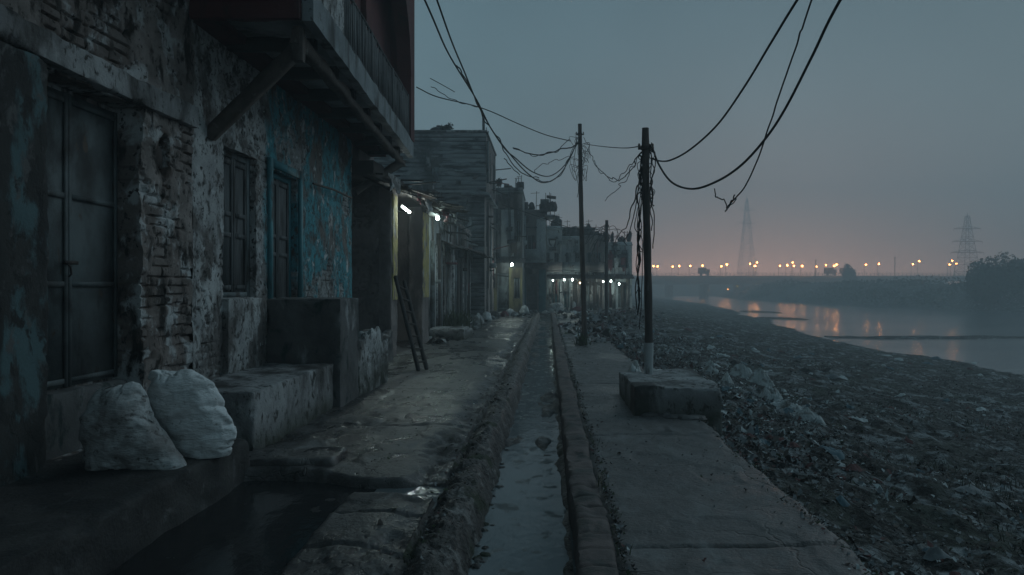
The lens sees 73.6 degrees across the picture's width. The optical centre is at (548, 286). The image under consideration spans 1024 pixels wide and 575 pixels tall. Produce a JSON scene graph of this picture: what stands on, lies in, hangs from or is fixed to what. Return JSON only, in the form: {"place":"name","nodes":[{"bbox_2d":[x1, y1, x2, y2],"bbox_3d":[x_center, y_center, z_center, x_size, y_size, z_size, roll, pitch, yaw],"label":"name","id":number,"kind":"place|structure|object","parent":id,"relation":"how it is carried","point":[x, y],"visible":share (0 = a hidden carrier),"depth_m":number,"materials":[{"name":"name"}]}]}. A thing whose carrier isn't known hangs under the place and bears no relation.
{"place":"outdoors","nodes":[
{"label":"outdoors","id":0,"kind":"place"},
{"bbox_2d":[244,312,533,574],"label":"pavement","id":1,"kind":"structure","parent":0,"point":[348,536],"depth_m":6.99,"materials":[{"name":"concrete"}]},
{"bbox_2d":[0,438,249,574],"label":"doorstep","id":2,"kind":"object","parent":1,"relation":"on","point":[69,515],"visible":0.64,"depth_m":4.26,"materials":[{"name":"concrete"}]},
{"bbox_2d":[78,381,186,470],"bbox_3d":[-3.027,1.017,5.007,0.813,0.639,0.342,0,0,0],"label":"sack","id":3,"kind":"object","parent":2,"relation":"on","point":[120,427],"visible":0.98,"depth_m":4.89,"materials":[{"name":"fabric"}]},
{"bbox_2d":[147,369,236,458],"bbox_3d":[-2.806,0.997,5.362,0.705,0.691,0.330,0,0,0],"label":"sack","id":4,"kind":"object","parent":2,"relation":"on","point":[192,417],"visible":0.93,"depth_m":5.24,"materials":[{"name":"fabric"}]},
{"bbox_2d":[210,363,332,450],"bbox_3d":[-3.235,1.349,7.674,0.911,0.719,2.426,0,0,0],"label":"concrete bench","id":5,"kind":"object","parent":1,"relation":"on","point":[267,404],"visible":0.5,"depth_m":7.24,"materials":[{"name":"concrete"}]},
{"bbox_2d":[106,481,443,574],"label":"puddle","id":6,"kind":"object","parent":1,"relation":"on","point":[257,528],"visible":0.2,"depth_m":4.67,"materials":[{"name":"liquid"}]},
{"bbox_2d":[249,446,347,466],"bbox_3d":[-2.354,1.601,6.256,0.923,0.182,0.559,0,0,0],"label":"broken slab","id":7,"kind":"object","parent":1,"relation":"on","point":[330,456],"depth_m":6.14,"materials":[{"name":"concrete"}]},
{"bbox_2d":[188,0,414,379],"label":"plastered house","id":8,"kind":"structure","parent":1,"relation":"on","point":[294,100],"depth_m":8.75,"materials":[{"name":"paint"}]},
{"bbox_2d":[221,149,249,296],"bbox_3d":[-3.840,-0.745,8.260,0.080,1.742,0.872,0,0,0],"label":"window","id":9,"kind":"structure","parent":8,"relation":"in","point":[235,277],"depth_m":8.38,"materials":[{"name":"grey wood"}]},
{"bbox_2d":[273,173,290,298],"bbox_3d":[-3.840,-0.640,9.615,0.080,1.872,0.962,0,0,0],"label":"door","id":10,"kind":"structure","parent":8,"relation":"in","point":[281,185],"depth_m":9.81,"materials":[{"name":"grey wood"}]},
{"bbox_2d":[266,297,358,407],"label":"concrete block","id":11,"kind":"structure","parent":1,"relation":"on","point":[302,330],"depth_m":8.90,"materials":[{"name":"concrete"}]},
{"bbox_2d":[357,326,387,395],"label":"wall","id":12,"kind":"structure","parent":1,"relation":"on","point":[372,347],"depth_m":10.56,"materials":[{"name":"concrete"}]},
{"bbox_2d":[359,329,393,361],"bbox_3d":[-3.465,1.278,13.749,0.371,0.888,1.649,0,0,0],"label":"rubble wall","id":13,"kind":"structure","parent":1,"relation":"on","point":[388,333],"depth_m":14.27,"materials":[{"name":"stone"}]},
{"bbox_2d":[352,144,468,355],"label":"shop house","id":14,"kind":"structure","parent":1,"relation":"on","point":[390,237],"depth_m":14.61,"materials":[{"name":"concrete"}]},
{"bbox_2d":[400,204,411,212],"bbox_3d":[-3.254,-1.790,15.677,0.068,0.207,0.345,0,0,35],"label":"tube light","id":15,"kind":"object","parent":14,"relation":"attached to","point":[405,208],"visible":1,"depth_m":15.64,"materials":[{"name":"white"}]},
{"bbox_2d":[393,275,427,370],"bbox_3d":[-2.734,0.695,13.599,0.292,1.843,1.345,0,0,-33],"label":"ladder","id":16,"kind":"object","parent":1,"relation":"on","point":[408,330],"visible":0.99,"depth_m":13.55,"materials":[{"name":"wood"}]},
{"bbox_2d":[429,326,468,339],"bbox_3d":[-3.026,1.478,21.001,1.078,0.472,1.422,0,0,0],"label":"stone step","id":17,"kind":"object","parent":1,"relation":"on","point":[458,332],"visible":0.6,"depth_m":20.31,"materials":[{"name":"stone"}]},
{"bbox_2d":[443,308,475,327],"bbox_3d":[-3.383,1.151,24.101,1.482,0.899,1.834,0,0,-44],"label":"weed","id":18,"kind":"object","parent":1,"relation":"on","point":[455,320],"visible":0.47,"depth_m":23.83,"materials":[{"name":"plant"}]},
{"bbox_2d":[468,328,472,336],"bbox_3d":[-3.151,1.537,21.995,1.333,0.353,1.434,0,0,0],"label":"stone step","id":19,"kind":"object","parent":1,"relation":"on","point":[470,331],"visible":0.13,"depth_m":21.94,"materials":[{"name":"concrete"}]},
{"bbox_2d":[472,313,483,324],"bbox_3d":[-2.887,1.329,28.189,0.515,0.505,0.548,0,0,0],"label":"rubbish bag","id":20,"kind":"object","parent":1,"relation":"on","point":[477,316],"visible":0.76,"depth_m":28.03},
{"bbox_2d":[482,311,491,320],"bbox_3d":[-2.866,1.356,31.506,0.512,0.453,0.534,0,0,29],"label":"rubbish bag","id":21,"kind":"object","parent":1,"relation":"on","point":[486,315],"visible":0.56,"depth_m":31.32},
{"bbox_2d":[491,311,499,317],"bbox_3d":[-2.686,1.401,34.514,0.497,0.369,0.525,0,0,0],"label":"rubbish bag","id":22,"kind":"object","parent":1,"relation":"on","point":[495,313],"visible":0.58,"depth_m":34.33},
{"bbox_2d":[500,311,508,316],"bbox_3d":[-2.340,1.433,35.991,0.526,0.311,0.510,0,0,0],"label":"rubbish bag","id":23,"kind":"object","parent":1,"relation":"on","point":[502,313],"visible":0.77,"depth_m":35.83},
{"bbox_2d":[493,175,526,313],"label":"lane house","id":24,"kind":"structure","parent":1,"relation":"on","point":[509,292],"depth_m":39.94,"materials":[{"name":"concrete"}]},
{"bbox_2d":[498,273,508,311],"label":"door","id":25,"kind":"structure","parent":24,"relation":"in","point":[503,282],"depth_m":40.14,"materials":[{"name":"metal"}]},
{"bbox_2d":[514,278,519,297],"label":"window","id":26,"kind":"structure","parent":24,"relation":"in","point":[516,280],"depth_m":40.14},
{"bbox_2d":[516,220,520,241],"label":"window","id":27,"kind":"structure","parent":24,"relation":"in","point":[518,222],"depth_m":40.05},
{"bbox_2d":[519,305,529,313],"bbox_3d":[-1.368,1.317,38.979,0.622,0.526,0.644,0,0,0],"label":"rubbish bag","id":28,"kind":"object","parent":1,"relation":"on","point":[524,309],"visible":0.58,"depth_m":38.79,"materials":[{"name":"plastic"}]},
{"bbox_2d":[336,315,820,561],"bbox_3d":[-0.402,1.606,21.280,4.416,0.100,37.364,0,0,0],"label":"scattered grit","id":29,"kind":"object","parent":1,"relation":"on","point":[704,559],"visible":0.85,"depth_m":6.54,"materials":[{"name":"gravel"}]},
{"bbox_2d":[430,125,440,129],"bbox_3d":[-5.600,-7.905,35.000,0.900,0.690,0.877,0,0,0],"label":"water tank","id":30,"kind":"object","parent":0,"point":[437,127],"visible":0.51,"depth_m":34.60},
{"bbox_2d":[392,283,1023,574],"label":"ground","id":31,"kind":"structure","parent":0,"point":[921,490],"depth_m":13.27,"materials":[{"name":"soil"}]},
{"bbox_2d":[0,0,198,486],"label":"brick house","id":32,"kind":"structure","parent":31,"relation":"on","point":[99,112],"depth_m":5.75,"materials":[{"name":"brick"}]},
{"bbox_2d":[45,86,116,390],"bbox_3d":[-3.939,-0.380,5.585,0.113,2.400,1.270,0,0,0],"label":"door","id":33,"kind":"structure","parent":32,"relation":"in","point":[81,152],"depth_m":5.76,"materials":[{"name":"metal"}]},
{"bbox_2d":[412,181,469,331],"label":"lane house","id":34,"kind":"structure","parent":31,"relation":"on","point":[441,248],"depth_m":22.67,"materials":[{"name":"grey concrete"}]},
{"bbox_2d":[374,117,510,316],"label":"tall house","id":35,"kind":"structure","parent":31,"relation":"on","point":[459,166],"depth_m":33.02,"materials":[{"name":"grey"}]},
{"bbox_2d":[426,148,442,170],"bbox_3d":[-5.500,-6.150,33.044,0.800,1.100,0.112,0,0,0],"label":"blocked window","id":36,"kind":"structure","parent":35,"relation":"in","point":[432,161],"depth_m":32.99,"materials":[{"name":"concrete"}]},
{"bbox_2d":[440,122,453,129],"bbox_3d":[-4.990,-7.779,33.442,0.707,0.498,0.521,0,0,-14],"label":"potted plant","id":37,"kind":"object","parent":35,"relation":"on","point":[447,127],"visible":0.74,"depth_m":33.35,"materials":[{"name":"green plant"}]},
{"bbox_2d":[393,312,539,574],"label":"drain bank","id":38,"kind":"structure","parent":31,"relation":"on","point":[466,518],"depth_m":5.65,"materials":[{"name":"concrete"}]},
{"bbox_2d":[403,329,632,562],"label":"weeds","id":39,"kind":"object","parent":38,"relation":"on","point":[595,481],"visible":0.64,"depth_m":5.41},
{"bbox_2d":[376,313,877,574],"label":"grit","id":40,"kind":"object","parent":38,"relation":"on","point":[619,532],"visible":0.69,"depth_m":5.12,"materials":[{"name":"gravel"}]},
{"bbox_2d":[449,213,491,317],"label":"lane house","id":41,"kind":"structure","parent":31,"relation":"on","point":[461,285],"depth_m":28.21,"materials":[{"name":"concrete"}]},
{"bbox_2d":[505,313,573,574],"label":"drain bed","id":42,"kind":"object","parent":31,"relation":"on","point":[541,442],"visible":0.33,"depth_m":8.08,"materials":[{"name":"concrete"}]},
{"bbox_2d":[468,314,575,574],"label":"drain water","id":43,"kind":"structure","parent":42,"relation":"on","point":[525,534],"depth_m":6.00,"materials":[{"name":"liquid"}]},
{"bbox_2d":[524,191,556,315],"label":"lane house","id":44,"kind":"structure","parent":31,"relation":"on","point":[535,255],"depth_m":43.44,"materials":[{"name":"concrete"}]},
{"bbox_2d":[527,235,535,248],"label":"window","id":45,"kind":"structure","parent":44,"relation":"in","point":[530,238],"depth_m":43.64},
{"bbox_2d":[429,307,664,338],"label":"rubble","id":46,"kind":"object","parent":31,"relation":"on","point":[549,310],"visible":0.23,"depth_m":41.04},
{"bbox_2d":[549,302,563,309],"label":"rubbish bag","id":47,"kind":"object","parent":46,"relation":"on","point":[557,306],"visible":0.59,"depth_m":45.66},
{"bbox_2d":[427,307,668,358],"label":"scraps","id":48,"kind":"object","parent":31,"relation":"on","point":[597,318],"visible":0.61,"depth_m":28.93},
{"bbox_2d":[547,216,562,310],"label":"lane house","id":49,"kind":"structure","parent":31,"relation":"on","point":[554,261],"depth_m":47.97,"materials":[{"name":"concrete"}]},
{"bbox_2d":[554,252,558,261],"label":"window","id":50,"kind":"structure","parent":49,"relation":"in","point":[556,255],"depth_m":48.05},
{"bbox_2d":[562,220,580,310],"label":"lane house","id":51,"kind":"structure","parent":31,"relation":"on","point":[571,291],"depth_m":48.14,"materials":[{"name":"concrete"}]},
{"bbox_2d":[564,281,568,307],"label":"door","id":52,"kind":"structure","parent":51,"relation":"in","point":[567,281],"depth_m":48.29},
{"bbox_2d":[584,220,604,309],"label":"lane house","id":53,"kind":"structure","parent":31,"relation":"on","point":[594,270],"depth_m":47.94,"materials":[{"name":"grey concrete"}]},
{"bbox_2d":[604,220,608,319],"bbox_3d":[3.001,-0.772,35.000,0.232,5.247,0.205,0,0,0],"label":"utility pole","id":54,"kind":"object","parent":31,"relation":"on","point":[606,271],"visible":0.94,"depth_m":34.92,"materials":[{"name":"wood"}]},
{"bbox_2d":[585,225,626,255],"bbox_3d":[2.985,-2.383,35.045,2.220,1.620,1.055,0,0,0],"label":"wire tangle","id":55,"kind":"object","parent":54,"relation":"attached to","point":[600,240],"visible":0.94,"depth_m":35.00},
{"bbox_2d":[502,204,600,229],"bbox_3d":[0.134,-3.732,36.582,6.141,1.686,0.221,0,0,29],"label":"cable","id":56,"kind":"object","parent":55,"relation":"attached to","point":[552,221],"visible":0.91,"depth_m":36.63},
{"bbox_2d":[602,229,634,309],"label":"lane house","id":57,"kind":"structure","parent":31,"relation":"on","point":[620,268],"depth_m":48.13,"materials":[{"name":"grey concrete"}]},
{"bbox_2d":[609,281,611,307],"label":"door","id":58,"kind":"structure","parent":57,"relation":"in","point":[610,295],"depth_m":48.29,"materials":[{"name":"red paint"}]},
{"bbox_2d":[703,360,719,373],"bbox_3d":[4.155,2.106,17.528,0.485,0.423,0.598,0,0,0],"label":"plastic sheet","id":59,"kind":"object","parent":31,"relation":"on","point":[710,367],"visible":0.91,"depth_m":17.41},
{"bbox_2d":[555,312,871,574],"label":"footpath","id":60,"kind":"structure","parent":31,"relation":"on","point":[674,526],"depth_m":5.09,"materials":[{"name":"concrete"}]},
{"bbox_2d":[571,332,591,345],"bbox_3d":[0.922,1.396,18.679,0.702,0.408,0.820,0,0,0],"label":"weed","id":61,"kind":"object","parent":60,"relation":"on","point":[581,338],"visible":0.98,"depth_m":18.62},
{"bbox_2d":[576,124,587,344],"bbox_3d":[0.923,-1.387,18.800,0.331,6.177,0.156,0,0,0],"label":"utility pole","id":62,"kind":"object","parent":60,"relation":"on","point":[582,271],"visible":0.97,"depth_m":18.75,"materials":[{"name":"wood"}]},
{"bbox_2d":[416,87,569,140],"bbox_3d":[-1.104,-4.042,16.394,0.176,0.139,5.757,0,0,35],"label":"cable","id":63,"kind":"object","parent":62,"relation":"attached to","point":[492,112],"visible":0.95,"depth_m":16.10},
{"bbox_2d":[424,0,577,182],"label":"cable","id":64,"kind":"object","parent":62,"relation":"attached to","point":[428,8],"visible":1,"depth_m":11.16,"materials":[{"name":"rubber"}]},
{"bbox_2d":[456,65,538,177],"bbox_3d":[-0.904,-2.968,13.444,0.193,0.996,5.835,0,0,12],"label":"cable","id":65,"kind":"object","parent":64,"relation":"attached to","point":[493,131],"visible":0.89,"depth_m":13.12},
{"bbox_2d":[436,0,577,176],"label":"cable","id":66,"kind":"object","parent":62,"relation":"attached to","point":[476,101],"visible":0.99,"depth_m":11.44,"materials":[{"name":"rubber"}]},
{"bbox_2d":[513,142,578,155],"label":"cable","id":67,"kind":"object","parent":62,"relation":"attached to","point":[546,152],"visible":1,"depth_m":19.04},
{"bbox_2d":[515,139,569,156],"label":"cable","id":68,"kind":"object","parent":67,"relation":"attached to","point":[542,154],"visible":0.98,"depth_m":19.13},
{"bbox_2d":[569,133,589,181],"bbox_3d":[0.864,-3.553,18.791,0.578,1.376,0.336,0,0,0],"label":"wire tangle","id":69,"kind":"object","parent":62,"relation":"attached to","point":[581,162],"visible":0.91,"depth_m":18.78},
{"bbox_2d":[551,313,618,574],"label":"kerb","id":70,"kind":"structure","parent":60,"relation":"on","point":[594,550],"depth_m":5.37,"materials":[{"name":"concrete"}]},
{"bbox_2d":[627,360,640,371],"bbox_3d":[1.417,1.401,11.198,0.277,0.390,0.397,0,0,0],"label":"plastic bag","id":71,"kind":"object","parent":60,"relation":"on","point":[634,366],"visible":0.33,"depth_m":11.13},
{"bbox_2d":[619,368,722,436],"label":"concrete plinth","id":72,"kind":"structure","parent":60,"relation":"on","point":[683,391],"depth_m":8.36,"materials":[{"name":"concrete"}]},
{"bbox_2d":[638,127,653,373],"bbox_3d":[1.370,-0.446,9.618,0.230,3.572,0.135,0,0,0],"label":"utility pole","id":73,"kind":"object","parent":72,"relation":"on","point":[648,340],"visible":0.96,"depth_m":9.57,"materials":[{"name":"metal"}]},
{"bbox_2d":[584,138,641,180],"bbox_3d":[1.197,-2.954,14.180,0.122,2.268,9.045,0,0,-2],"label":"cable","id":74,"kind":"object","parent":73,"relation":"attached to","point":[604,173],"visible":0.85,"depth_m":13.54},
{"bbox_2d":[586,144,641,147],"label":"cable","id":75,"kind":"object","parent":73,"relation":"attached to","point":[614,147],"visible":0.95,"depth_m":13.43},
{"bbox_2d":[594,151,641,181],"bbox_3d":[1.228,-2.449,13.032,0.100,1.195,6.759,0,0,-2],"label":"cable","id":76,"kind":"object","parent":73,"relation":"attached to","point":[621,173],"visible":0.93,"depth_m":11.91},
{"bbox_2d":[605,156,637,200],"bbox_3d":[1.260,-1.795,11.622,0.113,0.212,3.842,0,0,-2],"label":"cable","id":77,"kind":"object","parent":76,"relation":"hanging from","point":[625,181],"visible":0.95,"depth_m":11.50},
{"bbox_2d":[608,154,641,243],"bbox_3d":[2.215,-2.037,22.201,0.117,1.499,25.264,0,0,4],"label":"cable","id":78,"kind":"object","parent":73,"relation":"attached to","point":[640,155],"visible":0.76,"depth_m":12.40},
{"bbox_2d":[623,157,642,240],"bbox_3d":[1.384,-1.349,11.302,0.056,0.977,3.432,0,0,2],"label":"cable","id":79,"kind":"object","parent":73,"relation":"attached to","point":[633,214],"visible":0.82,"depth_m":11.05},
{"bbox_2d":[635,158,641,308],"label":"cable","id":80,"kind":"object","parent":73,"relation":"attached to","point":[640,229],"visible":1,"depth_m":9.62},
{"bbox_2d":[634,162,642,297],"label":"cable","id":81,"kind":"object","parent":73,"relation":"attached to","point":[636,230],"visible":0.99,"depth_m":9.64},
{"bbox_2d":[637,205,640,314],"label":"cable","id":82,"kind":"object","parent":73,"relation":"hanging from","point":[638,245],"visible":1,"depth_m":9.61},
{"bbox_2d":[636,168,642,267],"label":"cable","id":83,"kind":"object","parent":73,"relation":"attached to","point":[637,224],"visible":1,"depth_m":9.62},
{"bbox_2d":[637,151,643,251],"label":"cable","id":84,"kind":"object","parent":73,"relation":"hanging from","point":[641,204],"visible":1,"depth_m":9.61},
{"bbox_2d":[639,167,642,328],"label":"cable","id":85,"kind":"object","parent":73,"relation":"attached to","point":[642,255],"visible":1,"depth_m":9.65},
{"bbox_2d":[637,151,654,205],"bbox_3d":[1.382,-1.565,9.629,0.261,0.917,0.153,0,0,0],"label":"wire tangle","id":86,"kind":"object","parent":73,"relation":"attached to","point":[648,175],"visible":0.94,"depth_m":9.62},
{"bbox_2d":[649,150,654,248],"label":"cable","id":87,"kind":"object","parent":73,"relation":"attached to","point":[650,200],"visible":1,"depth_m":9.60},
{"bbox_2d":[650,142,654,230],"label":"cable","id":88,"kind":"object","parent":73,"relation":"attached to","point":[651,188],"visible":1,"depth_m":9.59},
{"bbox_2d":[649,144,655,205],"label":"cable","id":89,"kind":"object","parent":73,"relation":"hanging from","point":[652,177],"visible":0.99,"depth_m":9.59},
{"bbox_2d":[652,0,797,161],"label":"cable","id":90,"kind":"object","parent":73,"relation":"attached to","point":[755,68],"visible":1,"depth_m":6.57,"materials":[{"name":"rubber"}]},
{"bbox_2d":[651,0,841,189],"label":"cable","id":91,"kind":"object","parent":73,"relation":"attached to","point":[791,96],"visible":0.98,"depth_m":6.51,"materials":[{"name":"rubber"}]},
{"bbox_2d":[640,412,706,419],"bbox_3d":[1.516,1.564,8.265,0.791,0.059,0.229,0,0,21],"label":"broken mortar","id":92,"kind":"object","parent":60,"relation":"on","point":[678,416],"visible":1,"depth_m":8.20,"materials":[{"name":"concrete"}]},
{"bbox_2d":[425,325,1016,574],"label":"stones","id":93,"kind":"object","parent":31,"relation":"on","point":[477,559],"visible":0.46,"depth_m":5.27,"materials":[{"name":"stone"}]},
{"bbox_2d":[720,372,733,383],"bbox_3d":[4.164,2.149,15.966,0.331,0.317,0.434,0,0,-17],"label":"plastic sheet","id":94,"kind":"object","parent":31,"relation":"on","point":[726,378],"visible":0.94,"depth_m":15.88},
{"bbox_2d":[729,363,751,378],"bbox_3d":[5.203,2.296,18.330,0.768,0.499,0.480,0,0,0],"label":"plastic sheet","id":95,"kind":"object","parent":31,"relation":"on","point":[740,370],"visible":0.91,"depth_m":18.19,"materials":[{"name":"plastic"}]},
{"bbox_2d":[737,199,756,275],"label":"transmission tower","id":96,"kind":"structure","parent":31,"relation":"on","point":[751,239],"depth_m":403.93,"materials":[{"name":"metal"}]},
{"bbox_2d":[747,368,774,386],"bbox_3d":[5.322,2.299,17.172,0.743,0.520,0.654,0,0,0],"label":"plastic sheet","id":97,"kind":"object","parent":31,"relation":"on","point":[758,376],"visible":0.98,"depth_m":16.95,"materials":[{"name":"plastic"}]},
{"bbox_2d":[758,385,782,400],"bbox_3d":[4.511,2.159,13.844,0.533,0.314,0.558,0,0,0],"label":"plastic sheet","id":98,"kind":"object","parent":31,"relation":"on","point":[768,392],"visible":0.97,"depth_m":13.72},
{"bbox_2d":[776,399,801,411],"bbox_3d":[4.351,2.156,12.271,0.486,0.249,0.683,0,0,-35],"label":"plastic sheet","id":99,"kind":"object","parent":31,"relation":"on","point":[785,403],"visible":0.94,"depth_m":12.20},
{"bbox_2d":[632,273,971,296],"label":"road bridge","id":100,"kind":"structure","parent":31,"relation":"on","point":[702,282],"depth_m":255.00,"materials":[{"name":"concrete"}]},
{"bbox_2d":[698,268,709,275],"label":"truck","id":101,"kind":"object","parent":100,"relation":"on","point":[703,271],"visible":0.83,"depth_m":259.00,"materials":[{"name":"metal"}]},
{"bbox_2d":[824,268,836,275],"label":"truck","id":102,"kind":"object","parent":100,"relation":"on","point":[828,270],"visible":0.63,"depth_m":259.00,"materials":[{"name":"metal"}]},
{"bbox_2d":[790,407,825,425],"bbox_3d":[4.413,2.188,11.581,0.526,0.311,0.563,0,0,0],"label":"plastic sheet","id":103,"kind":"object","parent":31,"relation":"on","point":[807,413],"visible":0.99,"depth_m":11.43,"materials":[{"name":"plastic"}]},
{"bbox_2d":[603,314,1023,574],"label":"litter","id":104,"kind":"object","parent":31,"relation":"on","point":[870,563],"visible":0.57,"depth_m":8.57,"materials":[{"name":"plastic"}]},
{"bbox_2d":[621,324,1023,574],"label":"torn sheets","id":105,"kind":"object","parent":31,"relation":"on","point":[934,553],"visible":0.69,"depth_m":12.01,"materials":[{"name":"plastic"}]},
{"bbox_2d":[632,274,1023,309],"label":"scrub","id":106,"kind":"object","parent":31,"relation":"on","point":[912,282],"visible":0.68,"depth_m":154.99,"materials":[{"name":"green plant"}]},
{"bbox_2d":[841,263,857,280],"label":"tree","id":107,"kind":"object","parent":31,"relation":"on","point":[849,273],"visible":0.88,"depth_m":235.10,"materials":[{"name":"green plant"}]},
{"bbox_2d":[951,213,983,282],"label":"transmission tower","id":108,"kind":"structure","parent":31,"relation":"on","point":[968,228],"depth_m":189.90,"materials":[{"name":"metal"}]},
{"bbox_2d":[963,261,988,307],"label":"tree","id":109,"kind":"object","parent":31,"relation":"on","point":[967,289],"visible":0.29,"depth_m":113.94,"materials":[{"name":"green plant"}]},
{"bbox_2d":[966,251,1021,304],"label":"tree","id":110,"kind":"object","parent":31,"relation":"on","point":[990,281],"visible":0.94,"depth_m":111.16,"materials":[{"name":"green plant"}]},
{"bbox_2d":[1006,258,1023,297],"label":"tree","id":111,"kind":"object","parent":31,"relation":"on","point":[1016,277],"visible":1,"depth_m":110.01,"materials":[{"name":"green plant"}]},
{"bbox_2d":[415,0,1023,283],"label":"sky","id":112,"kind":"structure","parent":0,"point":[905,120],"materials":[{"name":"grey"}]},
{"bbox_2d":[661,296,1023,374],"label":"river","id":113,"kind":"structure","parent":0,"point":[1004,355],"depth_m":69.93,"materials":[{"name":"grey liquid"}]},
{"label":"cable","id":114,"kind":"object","parent":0,"visible":0},
{"bbox_2d":[728,0,811,206],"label":"cable","id":115,"kind":"object","parent":114,"relation":"attached to","point":[777,99],"visible":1,"depth_m":5.93,"materials":[{"name":"rubber"}]},
{"bbox_2d":[714,188,736,207],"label":"cable","id":116,"kind":"object","parent":115,"relation":"attached to","point":[724,199],"visible":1,"depth_m":6.80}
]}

